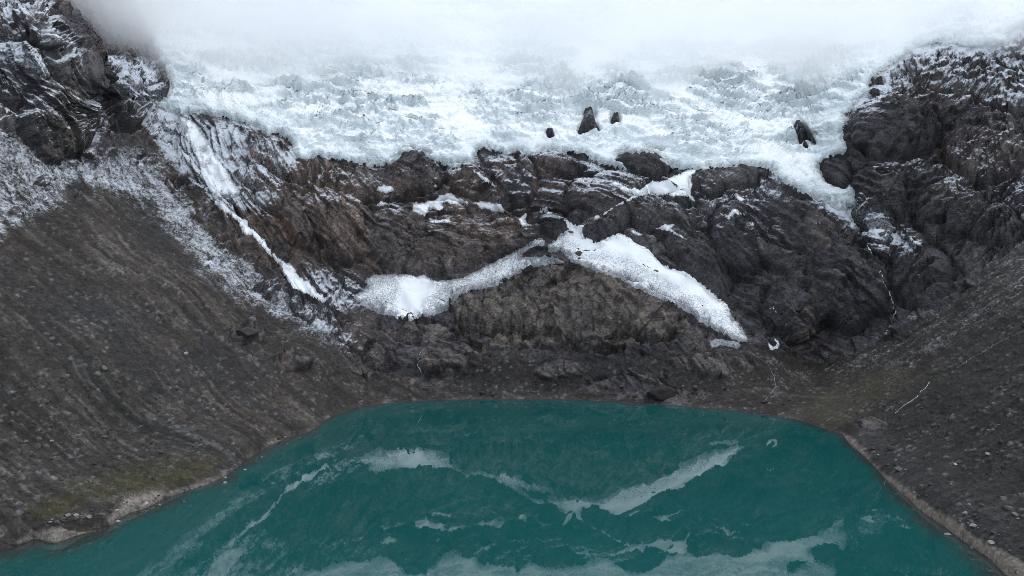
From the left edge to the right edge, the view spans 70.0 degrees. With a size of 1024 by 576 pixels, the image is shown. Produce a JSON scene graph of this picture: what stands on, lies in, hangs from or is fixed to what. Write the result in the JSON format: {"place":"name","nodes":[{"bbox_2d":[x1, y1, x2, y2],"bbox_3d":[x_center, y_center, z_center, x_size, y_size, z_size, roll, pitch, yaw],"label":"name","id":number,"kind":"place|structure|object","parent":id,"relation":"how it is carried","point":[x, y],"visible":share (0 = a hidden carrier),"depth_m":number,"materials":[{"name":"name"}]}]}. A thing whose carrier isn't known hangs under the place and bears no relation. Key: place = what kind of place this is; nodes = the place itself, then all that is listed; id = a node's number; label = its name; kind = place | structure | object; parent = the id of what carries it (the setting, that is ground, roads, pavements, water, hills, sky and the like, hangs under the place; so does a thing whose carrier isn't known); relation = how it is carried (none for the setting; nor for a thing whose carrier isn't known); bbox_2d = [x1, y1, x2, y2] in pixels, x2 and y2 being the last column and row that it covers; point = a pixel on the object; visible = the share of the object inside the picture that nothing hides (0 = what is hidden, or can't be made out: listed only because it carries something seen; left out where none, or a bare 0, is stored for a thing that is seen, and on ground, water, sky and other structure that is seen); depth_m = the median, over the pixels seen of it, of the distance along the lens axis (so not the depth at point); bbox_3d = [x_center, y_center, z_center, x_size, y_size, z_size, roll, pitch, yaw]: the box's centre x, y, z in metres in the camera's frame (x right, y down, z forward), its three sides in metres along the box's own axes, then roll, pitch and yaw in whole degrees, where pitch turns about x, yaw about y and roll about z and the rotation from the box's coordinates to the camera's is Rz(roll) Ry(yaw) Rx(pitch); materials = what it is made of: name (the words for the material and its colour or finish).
{"place":"outdoors","nodes":[
{"label":"outdoors","id":0,"kind":"place"},
{"bbox_2d":[0,0,169,162],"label":"mountain crag","id":1,"kind":"structure","parent":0,"point":[67,93],"depth_m":500.50,"materials":[{"name":"grey stone"}]},
{"bbox_2d":[26,447,220,520],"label":"grass","id":2,"kind":"structure","parent":0,"point":[69,487],"depth_m":283.26,"materials":[{"name":"plant"}]},
{"bbox_2d":[0,130,367,549],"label":"scree slope","id":3,"kind":"structure","parent":0,"point":[103,258],"depth_m":399.08,"materials":[{"name":"gravel"}]},
{"bbox_2d":[235,327,258,336],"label":"boulder","id":4,"kind":"object","parent":3,"relation":"on","point":[246,332],"visible":1,"depth_m":452.76,"materials":[{"name":"grey stone"}]},
{"bbox_2d":[0,399,1006,575],"bbox_3d":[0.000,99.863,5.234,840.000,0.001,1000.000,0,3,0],"label":"lake","id":5,"kind":"structure","parent":0,"point":[514,487],"depth_m":283.87,"materials":[{"name":"liquid"}]},
{"bbox_2d":[91,0,1023,412],"bbox_3d":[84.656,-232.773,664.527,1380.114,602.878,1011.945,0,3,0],"label":"rock wall","id":6,"kind":"structure","parent":0,"point":[807,266],"depth_m":558.10,"materials":[{"name":"grey stone"}]},
{"bbox_2d":[177,116,240,198],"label":"snow field","id":7,"kind":"structure","parent":6,"relation":"on","point":[216,176],"depth_m":594.99,"materials":[{"name":"white snow"}]},
{"bbox_2d":[215,201,327,302],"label":"snow field","id":8,"kind":"structure","parent":6,"relation":"on","point":[295,280],"depth_m":558.68,"materials":[{"name":"white snow"}]},
{"bbox_2d":[377,185,393,193],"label":"snow field","id":9,"kind":"structure","parent":6,"relation":"on","point":[385,189],"depth_m":615.64,"materials":[{"name":"white snow"}]},
{"bbox_2d":[377,201,399,206],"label":"snow field","id":10,"kind":"structure","parent":6,"relation":"on","point":[380,203],"depth_m":615.38,"materials":[{"name":"white snow"}]},
{"bbox_2d":[429,218,450,222],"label":"snow field","id":11,"kind":"structure","parent":6,"relation":"on","point":[446,220],"depth_m":606.04,"materials":[{"name":"white snow"}]},
{"bbox_2d":[354,238,563,320],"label":"snow field","id":12,"kind":"structure","parent":6,"relation":"on","point":[419,296],"depth_m":573.26,"materials":[{"name":"white snow"}]},
{"bbox_2d":[413,193,507,216],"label":"snow field","id":13,"kind":"structure","parent":6,"relation":"on","point":[421,208],"depth_m":615.76,"materials":[{"name":"white snow"}]},
{"bbox_2d":[473,169,496,187],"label":"snow field","id":14,"kind":"structure","parent":6,"relation":"on","point":[482,177],"depth_m":619.05,"materials":[{"name":"white snow"}]},
{"bbox_2d":[519,213,528,225],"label":"snow field","id":15,"kind":"structure","parent":6,"relation":"on","point":[522,220],"depth_m":604.01,"materials":[{"name":"white snow"}]},
{"bbox_2d":[539,207,549,213],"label":"snow field","id":16,"kind":"structure","parent":6,"relation":"on","point":[545,209],"depth_m":607.43,"materials":[{"name":"white snow"}]},
{"bbox_2d":[546,128,553,137],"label":"rock outcrop","id":17,"kind":"object","parent":6,"relation":"on","point":[549,132],"visible":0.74,"depth_m":656.53,"materials":[{"name":"grey stone"}]},
{"bbox_2d":[128,0,1023,210],"bbox_3d":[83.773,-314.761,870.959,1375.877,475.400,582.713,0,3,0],"label":"glacier","id":18,"kind":"object","parent":6,"relation":"on","point":[695,85],"visible":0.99,"depth_m":746.44,"materials":[{"name":"white ice"}]},
{"bbox_2d":[578,106,598,134],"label":"rock outcrop","id":19,"kind":"object","parent":18,"relation":"on","point":[588,123],"visible":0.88,"depth_m":668.99,"materials":[{"name":"grey stone"}]},
{"bbox_2d":[611,112,618,123],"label":"rock outcrop","id":20,"kind":"object","parent":18,"relation":"on","point":[615,117],"visible":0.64,"depth_m":683.03,"materials":[{"name":"grey stone"}]},
{"bbox_2d":[575,178,590,187],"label":"snow field","id":21,"kind":"structure","parent":6,"relation":"on","point":[583,182],"depth_m":600.50,"materials":[{"name":"white snow"}]},
{"bbox_2d":[631,230,642,235],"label":"snow field","id":22,"kind":"structure","parent":6,"relation":"on","point":[635,232],"depth_m":580.84,"materials":[{"name":"white snow"}]},
{"bbox_2d":[594,169,694,219],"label":"snow field","id":23,"kind":"structure","parent":6,"relation":"on","point":[681,181],"depth_m":609.40,"materials":[{"name":"white snow"}]},
{"bbox_2d":[548,216,747,341],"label":"snow field","id":24,"kind":"structure","parent":6,"relation":"on","point":[622,257],"depth_m":546.14,"materials":[{"name":"white snow"}]},
{"bbox_2d":[646,386,675,400],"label":"boulder","id":25,"kind":"object","parent":6,"relation":"on","point":[661,393],"visible":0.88,"depth_m":475.59,"materials":[{"name":"grey stone"}]},
{"bbox_2d":[656,224,683,237],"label":"snow field","id":26,"kind":"structure","parent":6,"relation":"on","point":[666,227],"depth_m":580.56,"materials":[{"name":"white snow"}]},
{"bbox_2d":[710,339,740,348],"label":"snow field","id":27,"kind":"structure","parent":6,"relation":"on","point":[722,342],"depth_m":507.58,"materials":[{"name":"white snow"}]},
{"bbox_2d":[720,209,744,218],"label":"snow field","id":28,"kind":"structure","parent":6,"relation":"on","point":[733,212],"depth_m":580.39,"materials":[{"name":"white snow"}]},
{"bbox_2d":[731,193,748,200],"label":"snow field","id":29,"kind":"structure","parent":6,"relation":"on","point":[737,196],"depth_m":604.79,"materials":[{"name":"white snow"}]},
{"bbox_2d":[768,336,778,349],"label":"snow field","id":30,"kind":"structure","parent":6,"relation":"on","point":[771,347],"depth_m":504.68,"materials":[{"name":"white snow"}]},
{"bbox_2d":[794,120,815,143],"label":"rock outcrop","id":31,"kind":"object","parent":6,"relation":"on","point":[803,132],"visible":0.88,"depth_m":698.69,"materials":[{"name":"grey stone"}]},
{"bbox_2d":[867,245,895,333],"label":"meltwater stream","id":32,"kind":"structure","parent":6,"relation":"attached to","point":[888,290],"depth_m":521.14,"materials":[{"name":"white liquid"}]},
{"bbox_2d":[755,250,1023,575],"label":"scree slope","id":33,"kind":"structure","parent":0,"point":[857,399],"depth_m":369.69,"materials":[{"name":"gravel"}]},
{"bbox_2d":[822,26,1023,313],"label":"rock buttress","id":34,"kind":"object","parent":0,"point":[931,162],"visible":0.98,"depth_m":588.07,"materials":[{"name":"grey stone"}]}
]}

